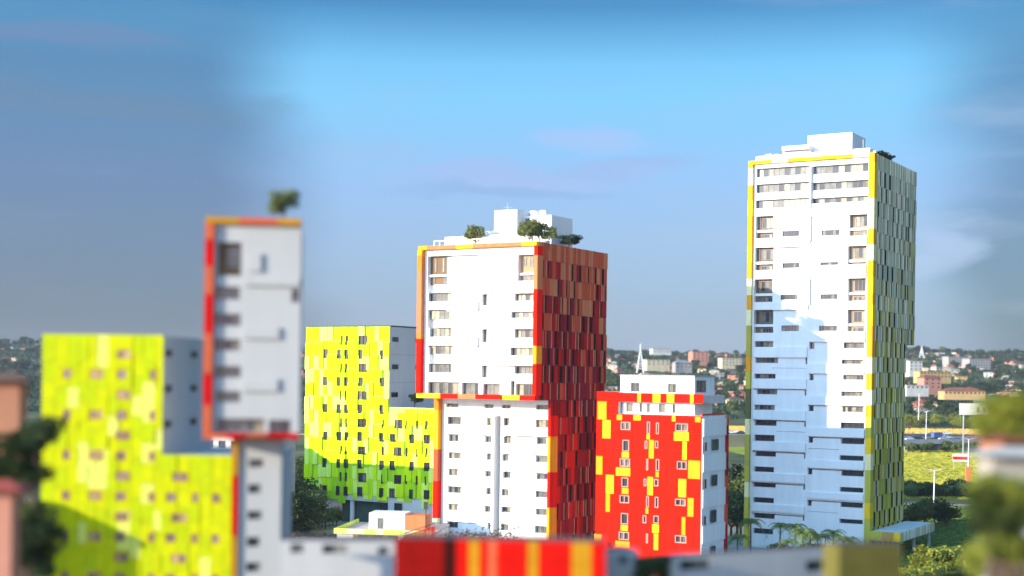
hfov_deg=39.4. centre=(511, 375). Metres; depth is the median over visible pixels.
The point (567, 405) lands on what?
slit window
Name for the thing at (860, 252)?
window
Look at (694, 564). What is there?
window
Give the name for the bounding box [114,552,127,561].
window
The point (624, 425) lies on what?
window
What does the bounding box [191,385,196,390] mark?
window
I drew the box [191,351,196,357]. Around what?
window
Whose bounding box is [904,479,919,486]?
bush
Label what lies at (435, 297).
window
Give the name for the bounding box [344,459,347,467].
window
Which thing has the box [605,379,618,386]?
tree
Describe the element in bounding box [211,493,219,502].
window
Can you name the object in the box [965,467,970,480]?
utility cabinet
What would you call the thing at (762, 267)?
window
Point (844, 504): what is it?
window
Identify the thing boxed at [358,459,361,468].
window
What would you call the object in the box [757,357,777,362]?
window
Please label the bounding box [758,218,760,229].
window
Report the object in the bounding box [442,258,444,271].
window
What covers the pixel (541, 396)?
slit window
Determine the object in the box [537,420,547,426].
window
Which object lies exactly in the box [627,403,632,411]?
window
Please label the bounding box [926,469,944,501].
street lamp
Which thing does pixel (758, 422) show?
window
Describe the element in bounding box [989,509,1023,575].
tree
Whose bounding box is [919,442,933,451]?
bush
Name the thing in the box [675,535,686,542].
window
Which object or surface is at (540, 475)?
window
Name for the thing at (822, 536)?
palm tree
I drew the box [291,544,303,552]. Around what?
window
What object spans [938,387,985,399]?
house
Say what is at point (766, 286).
window
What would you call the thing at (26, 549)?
tree
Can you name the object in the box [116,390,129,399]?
window
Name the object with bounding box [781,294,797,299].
window
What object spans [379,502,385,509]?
window
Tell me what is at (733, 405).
tree
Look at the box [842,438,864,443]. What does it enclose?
window
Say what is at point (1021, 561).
tree
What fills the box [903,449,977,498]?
field grass
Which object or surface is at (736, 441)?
ground
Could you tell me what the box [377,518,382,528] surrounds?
window
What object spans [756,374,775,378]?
window
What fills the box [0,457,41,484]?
tree
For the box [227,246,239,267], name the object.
window
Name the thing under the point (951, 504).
footpath
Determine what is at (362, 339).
window
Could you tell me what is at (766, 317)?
window
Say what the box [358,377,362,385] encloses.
window
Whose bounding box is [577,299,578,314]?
slit window
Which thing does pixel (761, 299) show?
window
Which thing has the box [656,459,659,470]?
window
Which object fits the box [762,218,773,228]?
window
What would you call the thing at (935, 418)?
bush
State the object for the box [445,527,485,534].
thin tree
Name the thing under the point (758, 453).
window
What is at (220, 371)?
window
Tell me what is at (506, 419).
window
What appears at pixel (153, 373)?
window
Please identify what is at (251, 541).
window
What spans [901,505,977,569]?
lawn grass
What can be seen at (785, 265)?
window
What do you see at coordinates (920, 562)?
bush
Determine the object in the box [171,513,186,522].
window
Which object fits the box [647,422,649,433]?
window
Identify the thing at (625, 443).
window
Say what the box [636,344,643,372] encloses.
lattice mast
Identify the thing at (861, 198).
window
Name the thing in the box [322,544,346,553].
window
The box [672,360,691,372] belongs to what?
house
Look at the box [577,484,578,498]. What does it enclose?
slit window
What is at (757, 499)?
window
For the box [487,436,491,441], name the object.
window
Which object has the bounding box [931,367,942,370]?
house
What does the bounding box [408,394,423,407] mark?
roof tree
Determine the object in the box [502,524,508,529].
window
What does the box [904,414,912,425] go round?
bush
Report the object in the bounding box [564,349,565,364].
slit window
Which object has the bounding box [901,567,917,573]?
bush
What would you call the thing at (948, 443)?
bush
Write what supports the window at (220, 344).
in the tower at (253, 288)
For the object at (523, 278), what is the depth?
257.18 m
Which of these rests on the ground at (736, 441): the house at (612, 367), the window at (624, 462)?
the house at (612, 367)
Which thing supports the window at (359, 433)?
in the lime block at (369, 434)
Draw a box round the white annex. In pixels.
[280,535,394,575]
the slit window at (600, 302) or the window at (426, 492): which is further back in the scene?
the window at (426, 492)
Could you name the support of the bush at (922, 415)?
on the ground at (736, 441)
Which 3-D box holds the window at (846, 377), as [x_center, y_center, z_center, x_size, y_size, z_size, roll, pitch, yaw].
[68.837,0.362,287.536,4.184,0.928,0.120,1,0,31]
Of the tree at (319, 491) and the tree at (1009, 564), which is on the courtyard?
the tree at (319, 491)
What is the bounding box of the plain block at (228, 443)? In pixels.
[212,439,295,491]
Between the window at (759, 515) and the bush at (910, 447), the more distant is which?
the bush at (910, 447)
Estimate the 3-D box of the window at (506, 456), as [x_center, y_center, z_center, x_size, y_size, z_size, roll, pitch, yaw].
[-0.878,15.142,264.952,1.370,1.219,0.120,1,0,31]
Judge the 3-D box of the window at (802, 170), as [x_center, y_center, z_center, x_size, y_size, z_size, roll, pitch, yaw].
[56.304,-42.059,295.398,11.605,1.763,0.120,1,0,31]
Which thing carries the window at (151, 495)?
in the lime block at (139, 484)
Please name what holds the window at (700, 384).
in the red block at (662, 452)
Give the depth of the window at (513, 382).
258.31 m
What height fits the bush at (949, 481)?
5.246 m
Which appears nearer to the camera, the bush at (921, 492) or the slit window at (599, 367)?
the slit window at (599, 367)
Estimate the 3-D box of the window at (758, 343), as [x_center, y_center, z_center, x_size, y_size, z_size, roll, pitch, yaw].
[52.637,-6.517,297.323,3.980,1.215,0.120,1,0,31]
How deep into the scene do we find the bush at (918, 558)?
252.53 m
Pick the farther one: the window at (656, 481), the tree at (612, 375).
the tree at (612, 375)
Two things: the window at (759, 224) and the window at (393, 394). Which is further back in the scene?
the window at (393, 394)
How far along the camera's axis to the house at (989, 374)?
1585.39 m
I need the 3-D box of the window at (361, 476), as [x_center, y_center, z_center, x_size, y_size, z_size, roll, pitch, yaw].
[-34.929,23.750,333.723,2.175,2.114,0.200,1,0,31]
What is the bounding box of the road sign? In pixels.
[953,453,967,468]
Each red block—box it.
[394,533,605,575]
[594,375,728,555]
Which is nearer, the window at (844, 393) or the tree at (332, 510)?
the window at (844, 393)
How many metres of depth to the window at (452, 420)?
270.97 m
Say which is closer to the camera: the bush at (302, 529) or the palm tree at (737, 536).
the palm tree at (737, 536)
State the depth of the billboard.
640.00 m
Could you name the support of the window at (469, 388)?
in the apartment tower at (511, 342)
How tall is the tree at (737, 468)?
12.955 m
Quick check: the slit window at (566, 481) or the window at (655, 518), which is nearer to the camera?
the window at (655, 518)
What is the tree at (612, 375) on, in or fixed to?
on the ground at (736, 441)
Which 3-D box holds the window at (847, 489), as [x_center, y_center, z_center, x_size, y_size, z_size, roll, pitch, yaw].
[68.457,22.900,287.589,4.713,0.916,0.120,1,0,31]
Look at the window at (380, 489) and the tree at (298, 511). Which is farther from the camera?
the window at (380, 489)
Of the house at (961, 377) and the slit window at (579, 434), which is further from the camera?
the house at (961, 377)
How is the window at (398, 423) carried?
in the lime block at (369, 434)
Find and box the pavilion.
[334,510,449,537]
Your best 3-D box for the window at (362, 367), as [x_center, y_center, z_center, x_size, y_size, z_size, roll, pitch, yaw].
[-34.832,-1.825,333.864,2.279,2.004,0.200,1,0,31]
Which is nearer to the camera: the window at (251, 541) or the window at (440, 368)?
the window at (251, 541)
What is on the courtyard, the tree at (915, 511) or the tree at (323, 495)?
the tree at (323, 495)
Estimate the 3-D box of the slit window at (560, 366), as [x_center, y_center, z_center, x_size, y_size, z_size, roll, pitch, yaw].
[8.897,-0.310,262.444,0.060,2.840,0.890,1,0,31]
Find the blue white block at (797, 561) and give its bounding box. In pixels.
[658,546,822,575]
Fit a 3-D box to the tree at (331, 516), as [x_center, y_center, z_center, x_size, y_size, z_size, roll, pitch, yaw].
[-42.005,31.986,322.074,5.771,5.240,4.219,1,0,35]
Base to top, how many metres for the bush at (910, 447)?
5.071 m
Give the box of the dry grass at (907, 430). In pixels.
[729,426,978,433]
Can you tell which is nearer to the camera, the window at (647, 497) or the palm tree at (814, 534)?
the window at (647, 497)
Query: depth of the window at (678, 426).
251.96 m
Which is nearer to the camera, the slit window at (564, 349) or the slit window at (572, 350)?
the slit window at (564, 349)
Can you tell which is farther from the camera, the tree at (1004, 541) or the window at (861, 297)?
the window at (861, 297)
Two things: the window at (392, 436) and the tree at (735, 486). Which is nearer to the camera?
the window at (392, 436)
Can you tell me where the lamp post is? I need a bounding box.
[424,502,427,532]
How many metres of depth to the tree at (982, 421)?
61.46 m
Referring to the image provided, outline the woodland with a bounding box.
[0,336,1023,414]
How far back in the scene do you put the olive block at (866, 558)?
60.55 m
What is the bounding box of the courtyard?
[305,499,762,549]
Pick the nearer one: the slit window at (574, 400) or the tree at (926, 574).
the tree at (926, 574)
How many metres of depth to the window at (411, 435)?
326.57 m
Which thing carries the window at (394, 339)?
in the lime block at (369, 434)
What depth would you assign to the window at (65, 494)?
88.38 m
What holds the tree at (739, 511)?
on the courtyard
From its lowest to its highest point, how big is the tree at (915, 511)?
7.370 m
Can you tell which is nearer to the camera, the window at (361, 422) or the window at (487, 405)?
the window at (487, 405)
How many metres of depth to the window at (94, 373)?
88.25 m
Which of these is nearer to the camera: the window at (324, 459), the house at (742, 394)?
the window at (324, 459)
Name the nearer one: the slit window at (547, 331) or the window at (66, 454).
the window at (66, 454)
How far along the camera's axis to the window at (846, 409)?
287.60 m
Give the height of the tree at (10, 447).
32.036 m
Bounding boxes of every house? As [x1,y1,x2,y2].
[0,373,41,499]
[0,480,36,575]
[608,365,618,370]
[614,368,623,374]
[642,359,669,370]
[650,348,670,355]
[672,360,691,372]
[688,351,708,366]
[711,373,723,379]
[718,358,741,368]
[726,397,744,404]
[727,369,735,374]
[727,375,737,381]
[732,391,744,398]
[905,361,922,376]
[905,385,928,396]
[912,401,925,407]
[913,371,951,383]
[914,405,932,412]
[917,375,941,394]
[918,396,929,400]
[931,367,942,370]
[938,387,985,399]
[942,356,966,366]
[947,369,959,375]
[954,376,967,382]
[961,447,1023,575]
[962,359,990,369]
[962,432,1023,448]
[983,372,992,378]
[1009,360,1019,365]
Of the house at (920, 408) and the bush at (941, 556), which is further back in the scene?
the house at (920, 408)
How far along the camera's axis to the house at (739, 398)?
1078.05 m
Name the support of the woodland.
on the ground at (736, 441)
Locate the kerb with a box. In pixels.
[734,433,976,436]
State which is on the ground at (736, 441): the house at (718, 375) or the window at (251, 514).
the house at (718, 375)
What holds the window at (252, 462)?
in the tower at (253, 288)
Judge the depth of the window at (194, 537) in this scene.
87.78 m
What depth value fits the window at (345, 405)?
336.41 m
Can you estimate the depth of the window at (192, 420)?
94.26 m
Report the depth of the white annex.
72.26 m
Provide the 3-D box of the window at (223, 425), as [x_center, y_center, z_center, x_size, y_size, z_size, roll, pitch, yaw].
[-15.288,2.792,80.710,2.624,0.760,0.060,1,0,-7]
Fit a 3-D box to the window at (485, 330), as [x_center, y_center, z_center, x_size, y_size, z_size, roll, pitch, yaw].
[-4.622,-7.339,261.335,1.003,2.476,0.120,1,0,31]
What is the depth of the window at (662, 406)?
255.61 m
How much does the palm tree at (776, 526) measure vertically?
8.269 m
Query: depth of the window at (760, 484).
297.24 m
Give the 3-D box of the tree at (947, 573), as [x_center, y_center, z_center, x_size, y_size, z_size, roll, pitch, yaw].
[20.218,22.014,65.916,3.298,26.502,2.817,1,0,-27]
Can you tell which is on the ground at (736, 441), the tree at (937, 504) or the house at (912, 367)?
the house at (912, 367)
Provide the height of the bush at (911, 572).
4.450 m
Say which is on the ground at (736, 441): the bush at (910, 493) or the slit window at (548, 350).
the bush at (910, 493)
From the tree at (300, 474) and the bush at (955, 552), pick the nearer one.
the bush at (955, 552)
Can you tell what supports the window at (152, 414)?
in the lime block at (139, 484)
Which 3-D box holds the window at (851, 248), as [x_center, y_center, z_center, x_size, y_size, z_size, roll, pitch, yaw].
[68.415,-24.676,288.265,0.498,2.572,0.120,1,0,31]
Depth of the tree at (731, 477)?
338.53 m
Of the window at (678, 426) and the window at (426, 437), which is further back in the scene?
the window at (426, 437)
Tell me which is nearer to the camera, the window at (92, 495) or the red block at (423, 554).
the red block at (423, 554)
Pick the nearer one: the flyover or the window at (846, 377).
the window at (846, 377)
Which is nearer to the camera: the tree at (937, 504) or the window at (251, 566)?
the window at (251, 566)
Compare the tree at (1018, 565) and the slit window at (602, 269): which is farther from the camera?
the slit window at (602, 269)
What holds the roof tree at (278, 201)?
on the tower at (253, 288)
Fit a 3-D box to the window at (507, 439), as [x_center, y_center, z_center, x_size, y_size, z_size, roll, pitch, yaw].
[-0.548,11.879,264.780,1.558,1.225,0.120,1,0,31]
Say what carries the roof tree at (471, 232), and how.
on the apartment tower at (511, 342)
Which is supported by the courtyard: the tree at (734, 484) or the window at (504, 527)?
the tree at (734, 484)
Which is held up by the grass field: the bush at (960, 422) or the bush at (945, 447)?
the bush at (945, 447)
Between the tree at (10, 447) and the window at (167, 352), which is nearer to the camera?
the tree at (10, 447)
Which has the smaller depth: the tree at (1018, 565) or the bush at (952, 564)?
the tree at (1018, 565)
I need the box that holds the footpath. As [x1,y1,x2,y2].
[903,503,964,505]
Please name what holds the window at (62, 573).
in the lime block at (139, 484)
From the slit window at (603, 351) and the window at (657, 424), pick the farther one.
the slit window at (603, 351)
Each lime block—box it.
[41,334,291,575]
[304,325,433,523]
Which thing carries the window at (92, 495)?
in the lime block at (139, 484)
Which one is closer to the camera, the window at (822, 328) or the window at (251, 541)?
the window at (251, 541)
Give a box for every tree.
[0,430,43,575]
[0,454,12,479]
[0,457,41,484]
[1,458,56,575]
[16,415,69,575]
[20,499,62,572]
[20,518,55,575]
[20,520,68,570]
[20,542,60,575]
[265,188,300,217]
[291,489,325,534]
[291,493,327,534]
[291,495,317,523]
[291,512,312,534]
[293,491,328,534]
[295,456,303,468]
[295,462,303,485]
[295,468,303,477]
[295,477,321,490]
[296,486,311,493]
[296,490,325,520]
[297,487,328,515]
[297,488,329,510]
[321,507,337,528]
[327,507,343,525]
[330,509,343,526]
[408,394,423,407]
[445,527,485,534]
[464,225,484,243]
[467,522,522,534]
[517,219,542,240]
[528,223,547,241]
[540,226,557,248]
[556,234,583,246]
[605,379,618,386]
[609,373,616,378]
[631,553,672,575]
[633,554,669,575]
[720,390,730,398]
[722,378,731,385]
[725,399,741,411]
[727,382,738,389]
[727,533,750,549]
[728,463,743,475]
[728,470,743,524]
[728,475,742,495]
[728,477,743,492]
[728,488,743,532]
[728,491,743,535]
[728,495,743,533]
[732,352,739,357]
[733,390,742,397]
[735,373,745,378]
[735,518,767,548]
[738,365,745,372]
[764,522,793,546]
[775,538,797,547]
[781,523,807,539]
[787,528,818,546]
[799,531,821,545]
[807,534,828,545]
[816,533,833,543]
[820,529,846,539]
[832,536,851,541]
[837,536,859,541]
[877,150,891,157]
[903,501,929,521]
[904,571,945,575]
[917,499,936,521]
[923,497,949,522]
[929,499,949,524]
[932,503,962,527]
[935,568,973,575]
[954,570,974,575]
[957,543,1023,575]
[961,501,1020,575]
[963,471,1023,575]
[963,483,1020,575]
[965,502,1021,575]
[967,412,1022,441]
[968,395,1023,424]
[969,542,986,565]
[970,530,1023,575]
[974,511,1023,575]
[984,532,1023,575]
[985,414,1023,437]
[989,476,1023,575]
[989,477,1023,575]
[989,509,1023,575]
[991,390,1023,421]
[1001,498,1023,575]
[1015,482,1023,575]
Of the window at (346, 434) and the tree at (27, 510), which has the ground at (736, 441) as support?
the tree at (27, 510)
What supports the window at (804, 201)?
in the tall tower at (831, 257)
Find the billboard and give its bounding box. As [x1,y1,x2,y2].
[959,403,985,451]
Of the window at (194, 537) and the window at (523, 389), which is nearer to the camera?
the window at (194, 537)
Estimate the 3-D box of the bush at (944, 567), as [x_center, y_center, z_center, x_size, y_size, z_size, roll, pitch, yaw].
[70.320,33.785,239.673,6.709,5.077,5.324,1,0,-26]
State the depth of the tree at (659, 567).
65.48 m
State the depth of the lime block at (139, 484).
88.15 m
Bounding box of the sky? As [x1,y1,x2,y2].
[0,0,1023,356]
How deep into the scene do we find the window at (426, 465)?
324.47 m
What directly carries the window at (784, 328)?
in the tall tower at (831, 257)
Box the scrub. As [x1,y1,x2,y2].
[0,343,1023,424]
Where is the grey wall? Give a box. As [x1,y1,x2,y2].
[606,545,638,575]
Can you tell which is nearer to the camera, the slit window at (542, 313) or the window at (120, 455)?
the window at (120, 455)
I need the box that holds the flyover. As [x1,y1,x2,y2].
[904,436,979,450]
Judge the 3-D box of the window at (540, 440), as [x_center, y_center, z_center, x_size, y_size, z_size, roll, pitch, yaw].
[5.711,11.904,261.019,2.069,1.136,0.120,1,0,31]
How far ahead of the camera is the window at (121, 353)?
88.12 m
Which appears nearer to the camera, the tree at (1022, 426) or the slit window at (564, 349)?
the tree at (1022, 426)
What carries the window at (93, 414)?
in the lime block at (139, 484)
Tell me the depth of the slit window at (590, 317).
272.40 m
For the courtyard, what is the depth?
320.44 m
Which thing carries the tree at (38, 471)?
on the ground at (736, 441)
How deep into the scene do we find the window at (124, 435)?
88.12 m
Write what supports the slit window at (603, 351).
in the apartment tower at (511, 342)
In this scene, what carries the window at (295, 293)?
in the tower at (253, 288)
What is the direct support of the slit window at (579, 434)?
in the apartment tower at (511, 342)
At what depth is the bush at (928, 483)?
442.55 m
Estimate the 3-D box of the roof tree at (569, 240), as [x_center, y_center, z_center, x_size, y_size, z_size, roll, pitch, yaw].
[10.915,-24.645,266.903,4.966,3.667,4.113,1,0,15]
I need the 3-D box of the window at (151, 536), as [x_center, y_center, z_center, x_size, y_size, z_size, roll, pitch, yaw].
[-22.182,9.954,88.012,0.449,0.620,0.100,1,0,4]
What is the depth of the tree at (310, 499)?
294.65 m
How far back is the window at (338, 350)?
337.48 m
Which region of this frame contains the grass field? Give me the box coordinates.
[729,447,744,454]
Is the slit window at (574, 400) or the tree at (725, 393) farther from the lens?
the tree at (725, 393)
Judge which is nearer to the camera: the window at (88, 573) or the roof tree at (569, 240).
the window at (88, 573)
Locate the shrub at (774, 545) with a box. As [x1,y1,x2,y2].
[767,543,788,547]
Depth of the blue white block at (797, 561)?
68.07 m
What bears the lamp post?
on the courtyard
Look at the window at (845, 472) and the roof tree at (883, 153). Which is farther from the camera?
the roof tree at (883, 153)
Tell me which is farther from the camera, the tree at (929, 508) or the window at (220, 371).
the tree at (929, 508)
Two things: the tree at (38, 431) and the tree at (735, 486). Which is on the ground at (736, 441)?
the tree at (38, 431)
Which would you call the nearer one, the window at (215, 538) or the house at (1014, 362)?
the window at (215, 538)
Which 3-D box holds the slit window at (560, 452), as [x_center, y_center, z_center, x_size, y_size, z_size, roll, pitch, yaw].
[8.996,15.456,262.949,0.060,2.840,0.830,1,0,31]
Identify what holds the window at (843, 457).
in the tall tower at (831, 257)
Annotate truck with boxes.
[931,432,945,438]
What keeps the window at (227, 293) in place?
in the tower at (253, 288)
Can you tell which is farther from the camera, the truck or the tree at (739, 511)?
the truck
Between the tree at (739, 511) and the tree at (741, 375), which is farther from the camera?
the tree at (741, 375)
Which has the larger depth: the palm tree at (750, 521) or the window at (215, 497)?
the palm tree at (750, 521)
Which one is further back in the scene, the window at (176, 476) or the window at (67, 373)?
the window at (67, 373)
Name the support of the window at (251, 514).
in the tower at (253, 288)
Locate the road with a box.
[301,426,972,436]
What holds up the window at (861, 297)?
in the tall tower at (831, 257)
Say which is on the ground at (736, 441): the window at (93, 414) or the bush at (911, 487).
the bush at (911, 487)
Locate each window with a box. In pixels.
[60,571,68,575]
[61,490,69,499]
[62,409,70,418]
[62,450,70,459]
[63,369,71,378]
[87,572,100,575]
[88,491,101,500]
[88,531,100,541]
[89,410,102,419]
[89,450,102,459]
[90,369,103,378]
[114,532,124,541]
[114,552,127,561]
[114,572,124,575]
[115,451,125,460]
[115,471,129,480]
[115,491,125,500]
[115,511,128,521]
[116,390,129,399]
[116,410,126,419]
[116,430,129,440]
[117,349,130,358]
[117,369,126,379]
[147,533,154,542]
[148,451,155,460]
[148,492,154,501]
[149,410,155,420]
[150,370,156,379]
[164,421,170,427]
[165,350,171,356]
[165,385,171,391]
[165,533,175,542]
[166,492,176,501]
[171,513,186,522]
[171,553,186,563]
[172,472,187,481]
[190,418,196,424]
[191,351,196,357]
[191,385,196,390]
[191,493,198,502]
[191,533,197,543]
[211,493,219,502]
[211,534,219,543]
[215,287,239,299]
[215,314,240,325]
[215,339,239,350]
[215,366,240,377]
[217,391,239,401]
[217,418,263,431]
[218,441,224,446]
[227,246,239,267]
[246,562,259,570]
[247,537,259,545]
[248,484,260,492]
[248,511,261,518]
[249,459,262,466]
[269,420,290,432]
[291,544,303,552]
[292,290,298,302]
[322,458,326,466]
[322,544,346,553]
[323,377,326,384]
[323,404,326,411]
[323,431,326,439]
[336,459,339,467]
[336,486,339,495]
[337,349,340,358]
[337,404,340,412]
[337,432,340,440]
[344,404,347,412]
[344,432,348,440]
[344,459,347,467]
[344,487,347,495]
[345,350,348,358]
[357,487,361,495]
[358,364,366,371]
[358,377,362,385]
[358,391,366,399]
[358,404,362,413]
[358,419,365,426]
[358,432,361,440]
[358,446,365,454]
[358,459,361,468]
[358,473,365,481]
[359,336,366,344]
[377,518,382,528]
[378,547,388,554]
[379,460,383,469]
[379,488,382,497]
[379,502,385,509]
[380,350,383,359]
[380,378,383,386]
[389,488,395,497]
[390,434,395,441]
[390,461,394,469]
[391,392,397,396]
[392,337,398,341]
[392,364,397,368]
[394,447,401,455]
[394,475,400,483]
[394,503,401,510]
[395,420,401,428]
[409,434,413,442]
[409,462,413,470]
[409,489,412,498]
[424,435,429,443]
[424,462,429,470]
[424,490,429,499]
[430,293,450,301]
[430,311,451,319]
[430,382,459,393]
[431,346,453,353]
[431,364,450,372]
[432,328,450,336]
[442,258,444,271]
[446,258,447,272]
[448,403,457,406]
[449,417,460,423]
[449,521,458,527]
[450,452,460,458]
[450,469,459,474]
[450,486,460,492]
[450,503,459,509]
[451,434,457,440]
[464,383,478,393]
[484,294,487,305]
[484,329,488,341]
[484,365,488,376]
[485,384,499,394]
[486,404,493,407]
[486,506,490,511]
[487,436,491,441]
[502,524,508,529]
[503,489,507,495]
[503,507,512,511]
[504,454,510,460]
[505,418,508,425]
[505,436,510,442]
[505,472,510,477]
[512,348,532,355]
[512,381,514,394]
[513,312,532,317]
[517,293,532,300]
[517,329,532,337]
[517,366,531,373]
[518,384,531,394]
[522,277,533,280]
[530,257,533,266]
[536,526,545,532]
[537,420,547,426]
[537,456,546,461]
[537,491,546,496]
[537,508,546,514]
[538,405,547,409]
[538,438,546,443]
[538,473,546,478]
[540,383,542,398]
[542,313,543,328]
[546,331,547,346]
[547,261,548,276]
[547,348,549,363]
[551,366,553,381]
[554,331,555,346]
[556,349,557,363]
[560,366,561,381]
[560,452,561,467]
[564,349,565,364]
[565,468,567,483]
[566,383,567,397]
[566,400,568,415]
[567,315,568,330]
[568,366,569,381]
[572,350,573,364]
[574,400,575,415]
[575,451,576,465]
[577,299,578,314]
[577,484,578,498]
[579,266,580,280]
[579,434,580,448]
[584,483,585,497]
[585,417,586,431]
[588,350,589,364]
[590,317,591,331]
[594,334,595,348]
[596,285,597,299]
[599,367,600,381]
[600,302,601,316]
[602,269,603,283]
[603,351,604,365]
[619,531,628,539]
[619,556,626,563]
[620,458,629,466]
[620,495,628,502]
[621,422,630,429]
[621,477,627,486]
[621,513,627,524]
[622,440,628,451]
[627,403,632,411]
[631,383,639,391]
[643,515,646,522]
[646,496,648,507]
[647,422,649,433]
[653,515,658,523]
[654,479,658,485]
[655,497,658,507]
[656,423,658,433]
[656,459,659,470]
[659,404,664,412]
[669,384,675,392]
[675,423,687,431]
[675,499,685,505]
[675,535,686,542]
[677,461,686,469]
[680,559,708,570]
[696,380,705,391]
[711,510,716,522]
[712,439,718,449]
[712,474,717,485]
[754,482,776,486]
[754,528,772,533]
[755,466,773,471]
[755,497,773,502]
[755,513,775,518]
[756,341,772,346]
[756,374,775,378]
[756,405,774,409]
[756,420,777,425]
[756,435,774,440]
[756,451,776,455]
[757,198,808,208]
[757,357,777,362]
[758,166,809,176]
[758,182,809,192]
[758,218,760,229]
[758,389,776,393]
[760,298,771,301]
[760,328,772,331]
[761,266,773,269]
[761,281,772,291]
[761,312,772,322]
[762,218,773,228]
[762,234,773,237]
[762,249,773,259]
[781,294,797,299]
[782,326,798,330]
[783,231,798,236]
[783,263,799,267]
[806,560,822,570]
[813,196,867,203]
[814,163,868,173]
[814,180,868,189]
[820,326,836,330]
[821,262,837,264]
[821,294,837,298]
[822,230,839,235]
[841,455,862,460]
[841,487,862,491]
[841,519,862,523]
[842,391,862,395]
[842,422,863,428]
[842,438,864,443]
[842,502,862,507]
[843,360,863,363]
[843,407,862,411]
[843,470,863,475]
[844,375,863,379]
[845,343,863,347]
[850,247,852,259]
[850,279,852,291]
[853,328,864,330]
[854,280,865,290]
[854,296,865,300]
[854,311,864,321]
[855,232,866,235]
[855,247,866,257]
[856,215,867,226]
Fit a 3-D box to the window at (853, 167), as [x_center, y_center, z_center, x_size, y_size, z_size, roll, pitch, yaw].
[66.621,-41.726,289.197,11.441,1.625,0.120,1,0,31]
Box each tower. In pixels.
[203,216,302,575]
[416,203,607,536]
[743,132,934,550]
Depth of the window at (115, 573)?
88.12 m
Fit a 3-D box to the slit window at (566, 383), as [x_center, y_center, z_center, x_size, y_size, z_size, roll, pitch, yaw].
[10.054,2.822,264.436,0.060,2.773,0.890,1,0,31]
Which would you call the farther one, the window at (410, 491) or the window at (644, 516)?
the window at (410, 491)
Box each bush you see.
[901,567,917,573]
[901,570,915,575]
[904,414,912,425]
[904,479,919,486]
[904,483,918,490]
[904,489,918,496]
[905,444,916,451]
[906,553,932,568]
[909,417,921,426]
[913,544,945,564]
[914,414,927,425]
[915,561,931,567]
[915,563,948,573]
[917,487,927,495]
[917,563,941,573]
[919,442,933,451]
[922,481,939,485]
[922,545,948,562]
[924,487,938,495]
[924,559,965,570]
[928,413,947,425]
[929,484,948,488]
[930,486,945,495]
[940,444,950,451]
[940,545,964,562]
[941,488,950,496]
[942,440,955,450]
[943,478,961,485]
[947,413,962,421]
[949,482,965,495]
[950,478,965,485]
[951,441,964,451]
[953,487,965,496]
[954,415,967,422]
[956,420,968,427]
[964,444,975,450]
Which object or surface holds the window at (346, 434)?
in the lime block at (369, 434)
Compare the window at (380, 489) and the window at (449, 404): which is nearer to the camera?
the window at (449, 404)
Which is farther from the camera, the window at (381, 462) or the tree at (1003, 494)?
the window at (381, 462)
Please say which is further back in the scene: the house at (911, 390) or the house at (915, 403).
the house at (911, 390)
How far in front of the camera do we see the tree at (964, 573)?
64.89 m
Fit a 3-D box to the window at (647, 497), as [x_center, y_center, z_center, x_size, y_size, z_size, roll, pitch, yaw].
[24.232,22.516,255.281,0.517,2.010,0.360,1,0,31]
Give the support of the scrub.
on the ground at (736, 441)
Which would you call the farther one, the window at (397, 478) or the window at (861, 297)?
the window at (397, 478)
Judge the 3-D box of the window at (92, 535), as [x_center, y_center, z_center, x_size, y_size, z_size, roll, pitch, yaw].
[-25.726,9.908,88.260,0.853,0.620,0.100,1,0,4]
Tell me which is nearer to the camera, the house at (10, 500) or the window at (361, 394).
the house at (10, 500)
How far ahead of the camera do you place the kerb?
764.86 m
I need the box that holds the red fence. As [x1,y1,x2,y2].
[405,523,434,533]
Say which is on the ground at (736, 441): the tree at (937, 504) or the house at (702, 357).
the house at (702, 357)
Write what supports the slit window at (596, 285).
in the apartment tower at (511, 342)
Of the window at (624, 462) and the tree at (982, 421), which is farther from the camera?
the window at (624, 462)
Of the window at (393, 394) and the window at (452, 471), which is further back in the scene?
the window at (393, 394)
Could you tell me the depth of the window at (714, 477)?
253.96 m
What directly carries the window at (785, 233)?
in the tall tower at (831, 257)
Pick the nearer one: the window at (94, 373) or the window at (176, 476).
the window at (176, 476)
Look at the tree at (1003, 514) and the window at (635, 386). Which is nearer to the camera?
the tree at (1003, 514)
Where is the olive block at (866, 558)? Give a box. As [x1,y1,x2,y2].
[822,540,901,575]
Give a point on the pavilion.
(387, 522)
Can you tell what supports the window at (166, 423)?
in the lime block at (139, 484)
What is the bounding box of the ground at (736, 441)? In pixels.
[0,345,1022,550]
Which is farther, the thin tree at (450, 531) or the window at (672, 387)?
the window at (672, 387)
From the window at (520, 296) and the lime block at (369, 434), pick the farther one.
the lime block at (369, 434)
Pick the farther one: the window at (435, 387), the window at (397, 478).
the window at (397, 478)
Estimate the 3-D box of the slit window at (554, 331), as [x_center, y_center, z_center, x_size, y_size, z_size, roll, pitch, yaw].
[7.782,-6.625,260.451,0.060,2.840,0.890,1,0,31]
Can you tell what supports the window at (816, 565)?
in the blue white block at (797, 561)
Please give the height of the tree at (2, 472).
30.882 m
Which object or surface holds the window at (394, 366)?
in the lime block at (369, 434)
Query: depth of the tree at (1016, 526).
52.35 m
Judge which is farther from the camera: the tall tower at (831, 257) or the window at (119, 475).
the tall tower at (831, 257)
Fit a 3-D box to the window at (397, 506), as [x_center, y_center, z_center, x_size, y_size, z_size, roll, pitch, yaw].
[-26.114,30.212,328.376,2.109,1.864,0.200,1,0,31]
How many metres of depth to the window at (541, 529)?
261.10 m
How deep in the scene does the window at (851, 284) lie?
288.24 m
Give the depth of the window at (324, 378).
339.62 m
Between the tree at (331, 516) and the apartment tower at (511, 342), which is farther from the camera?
the tree at (331, 516)
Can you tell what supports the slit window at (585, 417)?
in the apartment tower at (511, 342)

